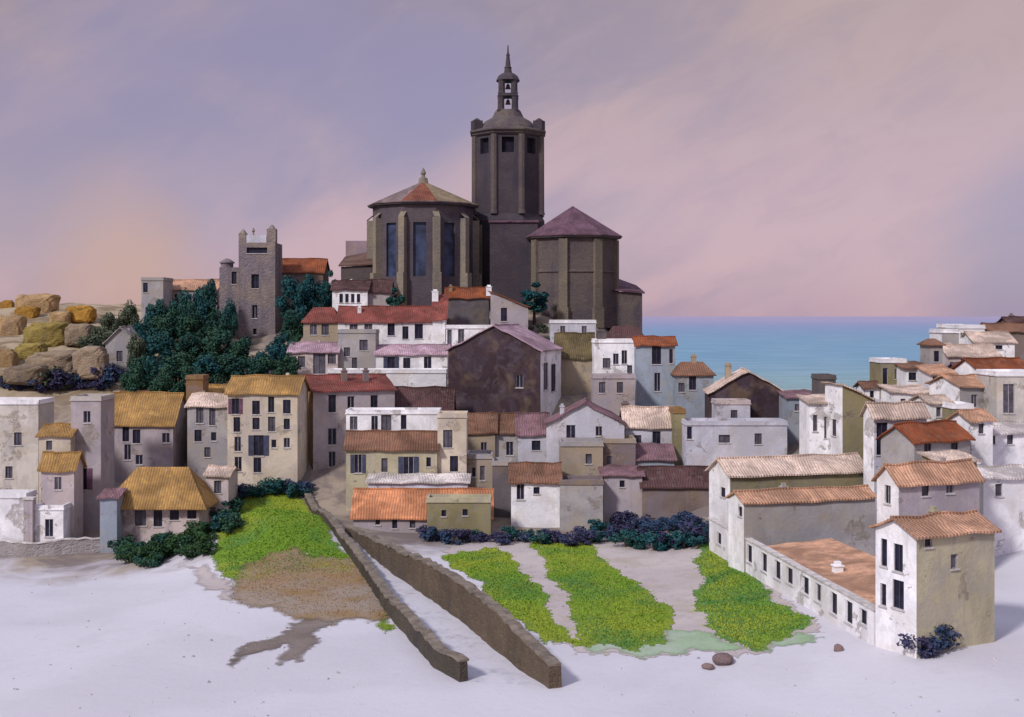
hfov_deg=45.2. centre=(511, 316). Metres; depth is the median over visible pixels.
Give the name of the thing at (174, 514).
window
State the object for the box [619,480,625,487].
window
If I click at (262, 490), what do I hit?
bush
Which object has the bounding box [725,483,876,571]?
house
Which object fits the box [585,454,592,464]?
window
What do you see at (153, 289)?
house
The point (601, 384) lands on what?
window
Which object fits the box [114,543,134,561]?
bush
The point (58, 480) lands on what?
window
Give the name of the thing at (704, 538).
bush
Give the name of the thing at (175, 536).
bush
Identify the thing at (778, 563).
window
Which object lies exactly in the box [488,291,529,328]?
house
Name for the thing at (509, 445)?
window
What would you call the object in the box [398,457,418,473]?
window
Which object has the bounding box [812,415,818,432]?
window
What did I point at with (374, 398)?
window
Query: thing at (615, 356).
window
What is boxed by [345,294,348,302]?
window
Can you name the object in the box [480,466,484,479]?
window
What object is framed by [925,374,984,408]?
house
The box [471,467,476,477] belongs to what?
window
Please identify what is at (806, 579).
window
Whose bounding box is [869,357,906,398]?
house
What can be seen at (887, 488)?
window
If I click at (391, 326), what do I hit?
window
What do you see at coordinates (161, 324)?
tree
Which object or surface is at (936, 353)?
window
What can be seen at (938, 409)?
window
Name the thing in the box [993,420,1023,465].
house
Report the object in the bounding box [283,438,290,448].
window
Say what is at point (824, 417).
window
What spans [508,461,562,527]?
house
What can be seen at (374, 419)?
window
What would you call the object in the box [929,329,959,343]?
house
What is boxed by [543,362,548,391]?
window
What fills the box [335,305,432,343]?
house
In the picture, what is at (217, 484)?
window
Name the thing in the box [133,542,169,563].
bush
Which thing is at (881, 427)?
window
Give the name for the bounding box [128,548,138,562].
bush
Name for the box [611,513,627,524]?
bush
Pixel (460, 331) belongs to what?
window
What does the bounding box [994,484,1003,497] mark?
window
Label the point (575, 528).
bush
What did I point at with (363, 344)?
window
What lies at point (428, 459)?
window
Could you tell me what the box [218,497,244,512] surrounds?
bush
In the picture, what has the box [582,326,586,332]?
window
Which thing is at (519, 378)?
window
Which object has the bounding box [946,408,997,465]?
house
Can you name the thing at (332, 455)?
window
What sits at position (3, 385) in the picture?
bush
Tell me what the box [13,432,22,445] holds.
window
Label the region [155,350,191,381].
tree
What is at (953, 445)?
window
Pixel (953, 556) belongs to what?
window
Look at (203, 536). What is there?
bush
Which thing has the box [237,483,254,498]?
bush
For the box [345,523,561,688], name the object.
lane wall
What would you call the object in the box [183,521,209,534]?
bush
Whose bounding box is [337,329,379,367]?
house
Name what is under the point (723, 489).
window
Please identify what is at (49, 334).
rock outcrop
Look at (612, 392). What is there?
house
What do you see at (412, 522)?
window
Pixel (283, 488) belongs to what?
bush
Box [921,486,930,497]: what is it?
window
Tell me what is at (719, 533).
window
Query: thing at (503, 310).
window
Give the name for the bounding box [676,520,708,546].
bush
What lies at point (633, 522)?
bush
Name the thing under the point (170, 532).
bush
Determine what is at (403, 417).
window
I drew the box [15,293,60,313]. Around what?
rock outcrop
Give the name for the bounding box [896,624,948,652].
bush
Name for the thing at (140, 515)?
window
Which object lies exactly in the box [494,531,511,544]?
bush
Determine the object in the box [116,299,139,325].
tree
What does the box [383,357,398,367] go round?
window
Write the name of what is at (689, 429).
window
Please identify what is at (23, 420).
house
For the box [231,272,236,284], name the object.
window
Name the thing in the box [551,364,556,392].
window
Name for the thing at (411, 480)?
roof
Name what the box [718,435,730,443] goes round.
window
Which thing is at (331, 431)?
window
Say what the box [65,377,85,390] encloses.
bush
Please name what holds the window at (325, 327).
in the house at (320, 324)
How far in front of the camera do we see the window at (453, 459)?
148.77 m
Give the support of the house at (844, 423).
on the ground at (126, 659)
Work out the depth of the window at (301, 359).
186.19 m
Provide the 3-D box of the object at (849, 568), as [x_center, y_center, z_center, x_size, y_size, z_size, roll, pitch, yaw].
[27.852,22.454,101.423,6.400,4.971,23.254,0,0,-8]
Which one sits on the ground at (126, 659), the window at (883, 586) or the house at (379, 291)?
the house at (379, 291)
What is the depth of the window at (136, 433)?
157.17 m
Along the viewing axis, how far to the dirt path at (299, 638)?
93.89 m
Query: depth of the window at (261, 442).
154.32 m
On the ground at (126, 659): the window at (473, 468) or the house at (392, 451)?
the house at (392, 451)
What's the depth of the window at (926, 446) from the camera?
119.92 m
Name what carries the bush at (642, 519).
on the ground at (126, 659)
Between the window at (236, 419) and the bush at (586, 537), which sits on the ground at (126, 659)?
the bush at (586, 537)
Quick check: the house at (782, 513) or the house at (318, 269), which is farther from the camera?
the house at (318, 269)
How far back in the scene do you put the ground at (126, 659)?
87.36 m
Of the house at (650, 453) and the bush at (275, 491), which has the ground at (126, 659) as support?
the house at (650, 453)
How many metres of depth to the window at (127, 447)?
157.17 m
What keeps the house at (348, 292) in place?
on the ground at (126, 659)
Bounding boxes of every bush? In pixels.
[0,378,10,389]
[5,383,26,390]
[24,378,47,392]
[38,365,64,386]
[47,368,71,390]
[59,376,75,389]
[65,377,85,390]
[72,374,88,384]
[86,381,103,390]
[90,363,125,387]
[107,534,135,548]
[113,540,136,557]
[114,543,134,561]
[120,547,129,555]
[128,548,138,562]
[132,553,151,566]
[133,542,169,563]
[134,537,161,552]
[135,550,163,566]
[145,540,170,558]
[150,530,172,536]
[151,533,170,543]
[163,538,187,555]
[167,532,192,549]
[174,543,200,558]
[175,535,195,548]
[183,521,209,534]
[183,526,206,539]
[186,541,211,553]
[193,541,218,554]
[194,531,218,542]
[198,522,221,535]
[209,507,227,516]
[210,513,228,530]
[217,509,232,514]
[217,510,242,525]
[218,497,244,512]
[219,517,246,533]
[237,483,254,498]
[243,483,263,496]
[250,485,268,496]
[257,476,286,489]
[266,486,281,494]
[273,480,287,491]
[284,478,304,491]
[285,483,312,497]
[296,481,315,492]
[415,524,436,539]
[424,526,449,541]
[436,528,464,544]
[457,528,479,542]
[466,529,480,536]
[475,531,489,541]
[485,532,498,541]
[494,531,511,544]
[501,526,526,540]
[515,532,532,541]
[524,529,541,540]
[528,532,550,544]
[535,323,548,332]
[540,529,561,539]
[550,530,569,542]
[558,532,581,545]
[571,525,595,540]
[575,529,601,544]
[587,519,609,530]
[591,531,607,542]
[598,529,618,539]
[606,522,634,542]
[606,529,638,547]
[609,510,638,525]
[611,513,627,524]
[626,514,651,530]
[628,517,638,528]
[630,528,649,542]
[632,533,652,549]
[639,530,671,551]
[641,518,664,531]
[653,517,669,527]
[654,531,683,547]
[661,520,680,530]
[664,531,685,545]
[666,510,694,522]
[671,529,706,549]
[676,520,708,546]
[679,514,704,524]
[688,515,708,525]
[696,534,708,543]
[701,526,708,540]
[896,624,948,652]
[918,637,939,658]
[921,624,960,649]
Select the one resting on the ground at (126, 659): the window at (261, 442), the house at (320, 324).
the house at (320, 324)
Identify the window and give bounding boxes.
[4,466,12,478]
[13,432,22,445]
[44,519,53,537]
[45,441,52,450]
[53,477,61,490]
[82,411,90,423]
[83,468,91,490]
[117,351,122,361]
[121,427,129,442]
[123,444,131,460]
[132,430,140,443]
[134,510,146,526]
[135,455,143,465]
[142,283,147,292]
[152,510,162,527]
[161,433,170,443]
[169,510,179,520]
[186,510,196,519]
[195,407,203,423]
[195,430,201,440]
[203,447,210,457]
[208,408,215,425]
[210,432,216,441]
[213,481,221,493]
[228,398,242,414]
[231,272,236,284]
[232,417,240,432]
[234,437,240,451]
[235,457,241,472]
[246,248,267,253]
[248,435,268,456]
[251,274,258,288]
[251,305,257,318]
[251,401,260,414]
[253,418,259,428]
[253,458,260,472]
[267,397,274,412]
[267,417,275,431]
[270,440,276,448]
[283,400,290,412]
[283,419,289,429]
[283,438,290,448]
[298,356,305,367]
[309,324,317,335]
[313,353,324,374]
[321,324,328,335]
[327,354,336,364]
[327,428,337,445]
[328,395,336,412]
[328,451,335,467]
[339,294,342,302]
[343,347,350,356]
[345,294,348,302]
[347,396,353,408]
[350,324,357,328]
[350,416,357,429]
[350,454,365,473]
[351,294,354,302]
[352,358,356,367]
[359,340,367,349]
[364,324,371,328]
[371,395,377,406]
[371,416,377,429]
[374,520,380,525]
[380,458,387,472]
[381,415,390,429]
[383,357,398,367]
[388,323,394,334]
[391,519,397,529]
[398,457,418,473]
[400,415,406,429]
[402,326,408,339]
[403,358,409,367]
[409,520,415,528]
[415,324,422,338]
[424,357,431,367]
[425,457,431,467]
[441,510,446,517]
[442,430,452,448]
[447,330,451,346]
[449,456,458,472]
[458,329,463,342]
[462,509,468,516]
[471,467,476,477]
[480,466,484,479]
[481,442,486,449]
[500,308,507,321]
[505,442,513,455]
[516,375,523,388]
[516,484,524,500]
[531,441,540,450]
[533,487,539,494]
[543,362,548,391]
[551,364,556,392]
[560,326,564,331]
[566,425,574,437]
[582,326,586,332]
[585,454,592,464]
[595,426,601,436]
[598,382,605,393]
[602,358,610,368]
[607,456,610,463]
[612,354,618,364]
[616,382,623,393]
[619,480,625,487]
[621,350,627,364]
[627,365,631,372]
[634,435,640,442]
[651,346,661,364]
[652,431,660,442]
[654,373,660,391]
[669,349,672,363]
[678,383,684,392]
[686,427,692,439]
[688,376,696,390]
[715,533,720,546]
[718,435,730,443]
[719,487,725,498]
[731,410,736,417]
[745,545,751,565]
[754,433,762,444]
[760,553,766,574]
[773,561,780,581]
[785,567,792,586]
[794,404,798,411]
[801,577,808,597]
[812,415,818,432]
[813,584,821,605]
[823,417,826,438]
[828,593,836,617]
[831,419,835,436]
[843,601,852,627]
[857,609,866,628]
[876,423,886,455]
[878,583,886,608]
[879,538,887,568]
[883,368,887,383]
[883,485,890,505]
[890,579,904,611]
[892,543,903,574]
[908,372,916,380]
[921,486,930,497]
[924,443,929,451]
[924,539,933,548]
[933,351,939,362]
[935,407,941,417]
[945,485,954,494]
[950,554,959,570]
[951,442,956,449]
[971,394,978,407]
[978,424,984,434]
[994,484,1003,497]
[995,345,1003,349]
[1002,384,1015,413]
[1006,435,1014,444]
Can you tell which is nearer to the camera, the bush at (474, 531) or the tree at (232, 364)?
the bush at (474, 531)
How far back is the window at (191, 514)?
141.20 m
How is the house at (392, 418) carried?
on the ground at (126, 659)
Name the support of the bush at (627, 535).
on the ground at (126, 659)
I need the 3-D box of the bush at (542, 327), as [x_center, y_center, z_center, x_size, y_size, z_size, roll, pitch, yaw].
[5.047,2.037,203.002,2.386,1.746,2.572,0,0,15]
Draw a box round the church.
[338,45,644,331]
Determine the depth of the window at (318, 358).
186.19 m
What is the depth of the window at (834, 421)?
140.47 m
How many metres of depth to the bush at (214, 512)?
145.84 m
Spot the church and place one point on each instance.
(425, 238)
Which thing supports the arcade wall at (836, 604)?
on the ground at (126, 659)
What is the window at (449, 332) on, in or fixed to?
in the house at (456, 334)
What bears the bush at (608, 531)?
on the ground at (126, 659)
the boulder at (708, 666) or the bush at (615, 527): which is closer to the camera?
the boulder at (708, 666)
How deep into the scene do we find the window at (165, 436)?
157.17 m
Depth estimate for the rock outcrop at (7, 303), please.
239.28 m
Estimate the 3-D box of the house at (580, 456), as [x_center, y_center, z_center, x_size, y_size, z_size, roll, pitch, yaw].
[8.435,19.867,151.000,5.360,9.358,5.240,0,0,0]
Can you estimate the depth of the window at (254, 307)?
211.39 m
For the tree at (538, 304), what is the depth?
205.65 m
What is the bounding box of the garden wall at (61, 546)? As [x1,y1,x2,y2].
[0,537,99,557]
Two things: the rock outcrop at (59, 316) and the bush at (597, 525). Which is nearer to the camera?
the bush at (597, 525)
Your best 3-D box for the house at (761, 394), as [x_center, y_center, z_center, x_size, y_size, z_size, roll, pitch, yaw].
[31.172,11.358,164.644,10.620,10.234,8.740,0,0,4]
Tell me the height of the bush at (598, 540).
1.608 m
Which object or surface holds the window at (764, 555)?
in the arcade wall at (836, 604)
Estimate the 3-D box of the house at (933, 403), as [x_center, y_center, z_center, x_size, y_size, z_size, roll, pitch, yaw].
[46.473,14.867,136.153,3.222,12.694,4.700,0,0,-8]
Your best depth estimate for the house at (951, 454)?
112.22 m
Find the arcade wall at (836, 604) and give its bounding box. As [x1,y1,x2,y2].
[708,517,874,645]
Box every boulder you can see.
[701,663,713,669]
[712,652,733,665]
[834,644,843,651]
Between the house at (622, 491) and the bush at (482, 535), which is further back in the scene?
the house at (622, 491)
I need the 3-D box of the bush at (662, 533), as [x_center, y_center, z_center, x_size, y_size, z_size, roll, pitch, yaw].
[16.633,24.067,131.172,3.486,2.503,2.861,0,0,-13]
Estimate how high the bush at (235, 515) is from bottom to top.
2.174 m
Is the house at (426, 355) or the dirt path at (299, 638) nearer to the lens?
the dirt path at (299, 638)
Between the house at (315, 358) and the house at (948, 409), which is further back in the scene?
the house at (315, 358)
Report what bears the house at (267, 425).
on the ground at (126, 659)
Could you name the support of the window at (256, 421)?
in the house at (267, 425)
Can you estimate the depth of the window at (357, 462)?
147.94 m
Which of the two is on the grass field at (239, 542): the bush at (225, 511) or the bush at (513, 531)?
the bush at (225, 511)
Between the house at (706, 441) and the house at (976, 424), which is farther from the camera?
the house at (706, 441)
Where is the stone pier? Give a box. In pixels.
[22,496,36,541]
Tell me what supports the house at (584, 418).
on the ground at (126, 659)
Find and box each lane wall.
[304,493,468,681]
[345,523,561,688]
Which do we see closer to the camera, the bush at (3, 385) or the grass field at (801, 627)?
the grass field at (801, 627)
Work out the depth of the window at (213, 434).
157.17 m
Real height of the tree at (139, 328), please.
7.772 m
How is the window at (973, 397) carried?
in the house at (968, 388)
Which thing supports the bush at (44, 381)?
on the ground at (126, 659)
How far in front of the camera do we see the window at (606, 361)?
178.18 m
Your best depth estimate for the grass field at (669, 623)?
106.31 m
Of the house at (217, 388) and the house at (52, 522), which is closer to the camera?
the house at (52, 522)
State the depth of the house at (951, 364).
156.86 m
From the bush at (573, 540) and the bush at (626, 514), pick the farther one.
the bush at (626, 514)
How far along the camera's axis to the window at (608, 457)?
149.68 m
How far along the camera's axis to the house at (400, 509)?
141.58 m
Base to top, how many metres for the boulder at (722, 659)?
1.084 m
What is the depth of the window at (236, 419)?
154.62 m
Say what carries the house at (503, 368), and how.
on the ground at (126, 659)
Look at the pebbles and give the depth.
85.11 m
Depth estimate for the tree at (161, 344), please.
188.66 m
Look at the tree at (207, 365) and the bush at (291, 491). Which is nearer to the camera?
the bush at (291, 491)
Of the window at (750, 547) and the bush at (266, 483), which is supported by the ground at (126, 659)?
the bush at (266, 483)
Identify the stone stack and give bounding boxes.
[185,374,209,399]
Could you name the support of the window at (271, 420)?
in the house at (267, 425)
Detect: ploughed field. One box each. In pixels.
[230,548,390,620]
[441,533,821,658]
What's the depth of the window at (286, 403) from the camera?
154.28 m
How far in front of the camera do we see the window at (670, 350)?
175.17 m
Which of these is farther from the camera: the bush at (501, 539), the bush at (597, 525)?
the bush at (597, 525)
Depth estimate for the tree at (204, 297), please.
204.64 m
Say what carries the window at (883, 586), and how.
in the house at (934, 567)
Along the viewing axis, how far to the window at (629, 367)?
178.18 m
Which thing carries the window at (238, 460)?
in the house at (267, 425)
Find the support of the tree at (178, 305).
on the ground at (126, 659)
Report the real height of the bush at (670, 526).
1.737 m
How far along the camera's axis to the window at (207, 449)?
157.17 m
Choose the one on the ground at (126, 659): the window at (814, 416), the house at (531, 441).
the house at (531, 441)
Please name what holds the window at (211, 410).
in the house at (206, 429)
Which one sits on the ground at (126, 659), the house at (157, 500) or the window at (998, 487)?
the house at (157, 500)
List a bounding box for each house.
[0,397,54,503]
[0,489,37,540]
[35,422,77,502]
[35,502,70,541]
[37,450,86,537]
[70,394,115,529]
[96,487,127,552]
[102,325,143,373]
[110,391,186,480]
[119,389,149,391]
[119,467,218,545]
[140,277,172,331]
[172,279,218,320]
[184,391,226,481]
[202,465,240,520]
[208,384,227,392]
[224,373,309,489]
[282,258,329,326]
[286,340,340,374]
[301,307,337,341]
[301,368,397,469]
[327,368,447,386]
[330,279,371,310]
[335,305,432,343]
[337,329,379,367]
[343,429,439,510]
[345,407,441,430]
[350,487,493,532]
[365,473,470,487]
[368,279,394,305]
[373,342,450,378]
[395,386,455,410]
[426,494,491,539]
[430,289,448,343]
[436,411,468,473]
[444,284,491,324]
[445,323,563,415]
[445,325,491,346]
[467,450,493,487]
[468,411,497,456]
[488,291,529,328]
[491,457,511,517]
[495,412,519,461]
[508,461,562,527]
[515,411,549,461]
[543,397,626,462]
[549,320,596,342]
[554,332,594,393]
[558,438,603,474]
[559,475,603,529]
[590,373,635,415]
[591,329,633,373]
[598,464,645,525]
[600,435,636,465]
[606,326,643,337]
[619,401,673,443]
[632,335,677,405]
[636,442,677,465]
[637,465,708,519]
[668,406,686,465]
[670,354,716,417]
[681,418,787,465]
[702,363,782,417]
[705,452,862,523]
[711,398,750,417]
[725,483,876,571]
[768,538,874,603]
[776,389,811,443]
[796,394,827,453]
[811,373,836,393]
[821,381,875,459]
[853,380,881,398]
[859,399,931,523]
[868,506,1001,658]
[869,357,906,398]
[871,457,984,522]
[876,419,975,466]
[877,384,929,401]
[894,361,923,384]
[908,393,954,421]
[914,364,957,388]
[916,338,946,363]
[917,449,982,466]
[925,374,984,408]
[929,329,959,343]
[936,324,963,328]
[941,401,974,419]
[943,342,1002,366]
[946,325,985,343]
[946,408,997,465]
[947,361,959,367]
[950,357,1023,374]
[961,331,1017,356]
[975,369,1023,420]
[977,462,1023,556]
[980,322,1023,360]
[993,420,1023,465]
[996,313,1023,322]
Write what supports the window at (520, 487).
in the house at (535, 494)
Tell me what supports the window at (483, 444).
in the house at (482, 429)
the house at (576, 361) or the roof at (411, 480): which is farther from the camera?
the house at (576, 361)
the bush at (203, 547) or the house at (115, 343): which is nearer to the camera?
the bush at (203, 547)
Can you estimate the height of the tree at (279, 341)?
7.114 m
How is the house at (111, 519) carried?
on the ground at (126, 659)
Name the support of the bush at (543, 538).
on the ground at (126, 659)
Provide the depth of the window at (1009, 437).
128.88 m
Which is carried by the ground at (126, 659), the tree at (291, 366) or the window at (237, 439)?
the tree at (291, 366)
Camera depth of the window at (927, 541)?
84.62 m
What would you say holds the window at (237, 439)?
in the house at (267, 425)
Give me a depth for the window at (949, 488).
105.96 m
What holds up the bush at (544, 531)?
on the ground at (126, 659)
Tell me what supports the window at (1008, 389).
in the house at (1003, 394)
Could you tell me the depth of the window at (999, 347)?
172.11 m
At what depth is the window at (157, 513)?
141.20 m
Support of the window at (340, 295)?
in the house at (348, 292)
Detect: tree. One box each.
[76,332,103,348]
[91,326,113,347]
[98,312,122,331]
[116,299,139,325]
[119,364,146,391]
[126,333,146,368]
[127,353,152,377]
[133,318,159,342]
[143,298,171,331]
[143,356,162,389]
[144,331,174,362]
[146,363,180,391]
[148,308,182,341]
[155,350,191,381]
[163,287,196,315]
[172,300,210,339]
[172,333,206,366]
[176,363,202,397]
[182,352,224,383]
[192,279,218,322]
[200,307,236,350]
[200,328,232,366]
[210,353,251,383]
[219,298,238,330]
[226,336,254,360]
[245,355,273,374]
[250,344,285,373]
[268,332,296,362]
[270,352,301,374]
[275,275,306,318]
[279,308,303,342]
[301,274,327,312]
[322,270,335,306]
[385,287,405,305]
[519,282,549,324]
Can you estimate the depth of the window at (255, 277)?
211.39 m
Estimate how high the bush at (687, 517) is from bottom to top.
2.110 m
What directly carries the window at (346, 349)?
in the house at (358, 348)
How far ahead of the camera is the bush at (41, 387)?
182.94 m
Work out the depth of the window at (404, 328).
195.70 m
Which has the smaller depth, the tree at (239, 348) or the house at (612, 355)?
the house at (612, 355)
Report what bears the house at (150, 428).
on the ground at (126, 659)
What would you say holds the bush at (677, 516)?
on the ground at (126, 659)
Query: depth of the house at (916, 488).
105.67 m
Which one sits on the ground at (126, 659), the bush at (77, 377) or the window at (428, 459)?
the bush at (77, 377)
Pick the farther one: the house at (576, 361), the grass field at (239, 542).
the house at (576, 361)
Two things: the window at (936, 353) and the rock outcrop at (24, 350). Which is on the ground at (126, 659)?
the rock outcrop at (24, 350)
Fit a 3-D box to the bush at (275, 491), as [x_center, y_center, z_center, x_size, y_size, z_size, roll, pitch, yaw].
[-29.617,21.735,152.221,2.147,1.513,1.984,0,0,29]
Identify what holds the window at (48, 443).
in the house at (58, 437)
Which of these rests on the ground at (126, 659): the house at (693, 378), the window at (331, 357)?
the house at (693, 378)
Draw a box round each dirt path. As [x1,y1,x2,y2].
[188,564,234,599]
[227,619,339,665]
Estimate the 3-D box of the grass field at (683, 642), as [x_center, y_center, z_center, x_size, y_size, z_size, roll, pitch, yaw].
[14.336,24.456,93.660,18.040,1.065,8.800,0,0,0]
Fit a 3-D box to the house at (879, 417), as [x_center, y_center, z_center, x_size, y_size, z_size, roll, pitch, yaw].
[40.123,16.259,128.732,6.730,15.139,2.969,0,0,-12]
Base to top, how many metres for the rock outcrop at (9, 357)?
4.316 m
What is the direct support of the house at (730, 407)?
on the ground at (126, 659)
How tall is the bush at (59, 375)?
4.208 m
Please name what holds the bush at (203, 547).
on the ground at (126, 659)
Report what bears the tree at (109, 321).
on the ground at (126, 659)
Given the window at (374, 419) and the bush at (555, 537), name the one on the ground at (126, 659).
the bush at (555, 537)
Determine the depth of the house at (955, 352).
165.05 m
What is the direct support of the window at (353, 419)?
in the house at (392, 418)
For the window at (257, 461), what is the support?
in the house at (267, 425)
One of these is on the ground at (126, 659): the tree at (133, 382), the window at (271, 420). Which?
the tree at (133, 382)
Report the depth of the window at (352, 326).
195.70 m
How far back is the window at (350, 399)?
160.86 m
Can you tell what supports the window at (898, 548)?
in the house at (934, 567)
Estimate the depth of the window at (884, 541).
87.10 m
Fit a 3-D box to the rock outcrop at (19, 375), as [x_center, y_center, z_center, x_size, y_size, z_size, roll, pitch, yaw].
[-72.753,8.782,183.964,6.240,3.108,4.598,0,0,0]
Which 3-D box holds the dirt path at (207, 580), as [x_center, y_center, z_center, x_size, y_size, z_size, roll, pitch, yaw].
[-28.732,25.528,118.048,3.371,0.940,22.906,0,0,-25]
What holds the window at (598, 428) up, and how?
in the house at (584, 418)
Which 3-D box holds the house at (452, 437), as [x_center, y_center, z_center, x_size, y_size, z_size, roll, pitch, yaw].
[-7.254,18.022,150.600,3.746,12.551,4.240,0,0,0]
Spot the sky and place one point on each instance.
(745, 157)
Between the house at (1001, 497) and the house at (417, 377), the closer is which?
the house at (1001, 497)
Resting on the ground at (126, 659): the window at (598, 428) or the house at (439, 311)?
the house at (439, 311)
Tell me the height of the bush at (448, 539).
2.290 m
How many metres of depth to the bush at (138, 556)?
130.22 m
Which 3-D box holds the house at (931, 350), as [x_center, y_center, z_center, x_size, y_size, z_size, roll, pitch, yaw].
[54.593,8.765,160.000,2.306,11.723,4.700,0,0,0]
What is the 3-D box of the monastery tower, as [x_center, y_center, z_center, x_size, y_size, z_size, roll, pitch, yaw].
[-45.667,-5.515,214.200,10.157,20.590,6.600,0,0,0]
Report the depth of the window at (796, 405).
155.19 m
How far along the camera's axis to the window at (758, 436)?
151.19 m
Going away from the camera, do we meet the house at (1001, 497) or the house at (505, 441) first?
the house at (1001, 497)
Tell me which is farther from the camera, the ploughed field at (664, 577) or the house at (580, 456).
the house at (580, 456)
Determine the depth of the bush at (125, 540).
138.14 m
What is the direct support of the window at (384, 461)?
in the house at (392, 451)
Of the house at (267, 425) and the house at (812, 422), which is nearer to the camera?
the house at (812, 422)
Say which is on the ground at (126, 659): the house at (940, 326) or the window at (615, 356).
the house at (940, 326)
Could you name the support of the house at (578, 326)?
on the ground at (126, 659)
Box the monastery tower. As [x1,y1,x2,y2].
[219,225,281,338]
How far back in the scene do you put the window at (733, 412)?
156.67 m
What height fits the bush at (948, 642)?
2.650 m
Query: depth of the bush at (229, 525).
131.81 m
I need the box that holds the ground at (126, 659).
[0,303,1023,716]
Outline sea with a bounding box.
[642,316,1000,390]
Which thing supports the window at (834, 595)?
in the arcade wall at (836, 604)
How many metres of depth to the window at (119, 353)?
190.19 m
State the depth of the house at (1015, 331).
186.13 m
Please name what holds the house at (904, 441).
on the ground at (126, 659)
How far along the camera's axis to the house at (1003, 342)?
172.56 m
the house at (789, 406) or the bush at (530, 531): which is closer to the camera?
the bush at (530, 531)
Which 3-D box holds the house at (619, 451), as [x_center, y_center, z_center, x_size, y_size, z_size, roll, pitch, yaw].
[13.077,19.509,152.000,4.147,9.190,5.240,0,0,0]
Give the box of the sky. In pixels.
[0,0,1023,315]
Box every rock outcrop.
[0,300,14,308]
[0,314,26,335]
[0,348,18,367]
[3,365,48,384]
[14,306,40,318]
[14,342,47,359]
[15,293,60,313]
[22,321,70,347]
[25,350,76,374]
[49,311,71,322]
[64,323,93,345]
[65,305,96,322]
[72,346,109,379]
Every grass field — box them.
[211,492,395,629]
[441,547,583,645]
[529,541,676,651]
[586,630,823,659]
[692,543,813,650]
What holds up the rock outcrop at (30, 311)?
on the ground at (126, 659)
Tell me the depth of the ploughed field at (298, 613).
111.73 m
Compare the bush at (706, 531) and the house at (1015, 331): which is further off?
the house at (1015, 331)
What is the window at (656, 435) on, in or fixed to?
in the house at (647, 424)
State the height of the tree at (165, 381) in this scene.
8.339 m
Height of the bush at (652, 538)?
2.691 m
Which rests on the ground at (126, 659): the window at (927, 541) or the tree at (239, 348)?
the tree at (239, 348)
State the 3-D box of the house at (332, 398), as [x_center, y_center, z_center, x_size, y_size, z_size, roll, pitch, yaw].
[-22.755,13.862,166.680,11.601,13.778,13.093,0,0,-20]
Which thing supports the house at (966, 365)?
on the ground at (126, 659)
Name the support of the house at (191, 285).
on the ground at (126, 659)
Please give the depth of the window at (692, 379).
171.19 m
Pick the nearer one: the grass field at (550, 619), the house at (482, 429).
the grass field at (550, 619)
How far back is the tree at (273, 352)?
187.37 m
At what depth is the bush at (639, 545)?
131.41 m
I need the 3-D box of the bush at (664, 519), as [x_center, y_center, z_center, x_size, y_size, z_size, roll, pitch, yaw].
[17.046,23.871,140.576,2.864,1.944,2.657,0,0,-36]
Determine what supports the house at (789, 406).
on the ground at (126, 659)
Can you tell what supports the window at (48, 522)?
in the house at (52, 522)
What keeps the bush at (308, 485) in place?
on the ground at (126, 659)
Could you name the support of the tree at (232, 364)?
on the ground at (126, 659)
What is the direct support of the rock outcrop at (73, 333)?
on the ground at (126, 659)
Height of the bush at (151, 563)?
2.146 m
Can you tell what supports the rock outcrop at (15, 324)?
on the ground at (126, 659)
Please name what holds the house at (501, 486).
on the ground at (126, 659)
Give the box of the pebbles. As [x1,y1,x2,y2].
[0,549,1018,716]
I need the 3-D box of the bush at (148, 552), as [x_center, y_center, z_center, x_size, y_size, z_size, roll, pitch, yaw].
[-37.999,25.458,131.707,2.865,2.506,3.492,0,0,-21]
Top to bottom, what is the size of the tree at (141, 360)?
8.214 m
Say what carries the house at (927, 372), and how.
on the ground at (126, 659)
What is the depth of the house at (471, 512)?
137.20 m
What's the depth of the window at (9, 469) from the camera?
147.18 m
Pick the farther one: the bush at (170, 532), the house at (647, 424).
the house at (647, 424)
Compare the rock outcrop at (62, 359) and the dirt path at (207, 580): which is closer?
the dirt path at (207, 580)
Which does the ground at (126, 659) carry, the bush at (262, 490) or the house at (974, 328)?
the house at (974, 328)
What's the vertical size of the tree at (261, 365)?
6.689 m
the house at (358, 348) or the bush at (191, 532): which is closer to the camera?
the bush at (191, 532)
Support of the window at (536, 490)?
in the house at (535, 494)
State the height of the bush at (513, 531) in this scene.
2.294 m
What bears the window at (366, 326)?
in the house at (410, 324)
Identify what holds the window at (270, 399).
in the house at (267, 425)
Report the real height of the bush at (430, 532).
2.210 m
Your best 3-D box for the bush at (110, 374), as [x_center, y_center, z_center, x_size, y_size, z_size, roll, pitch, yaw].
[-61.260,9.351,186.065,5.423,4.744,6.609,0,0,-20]
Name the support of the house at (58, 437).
on the ground at (126, 659)
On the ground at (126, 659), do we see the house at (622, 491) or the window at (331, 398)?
the house at (622, 491)
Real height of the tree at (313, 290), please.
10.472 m
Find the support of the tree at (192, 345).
on the ground at (126, 659)

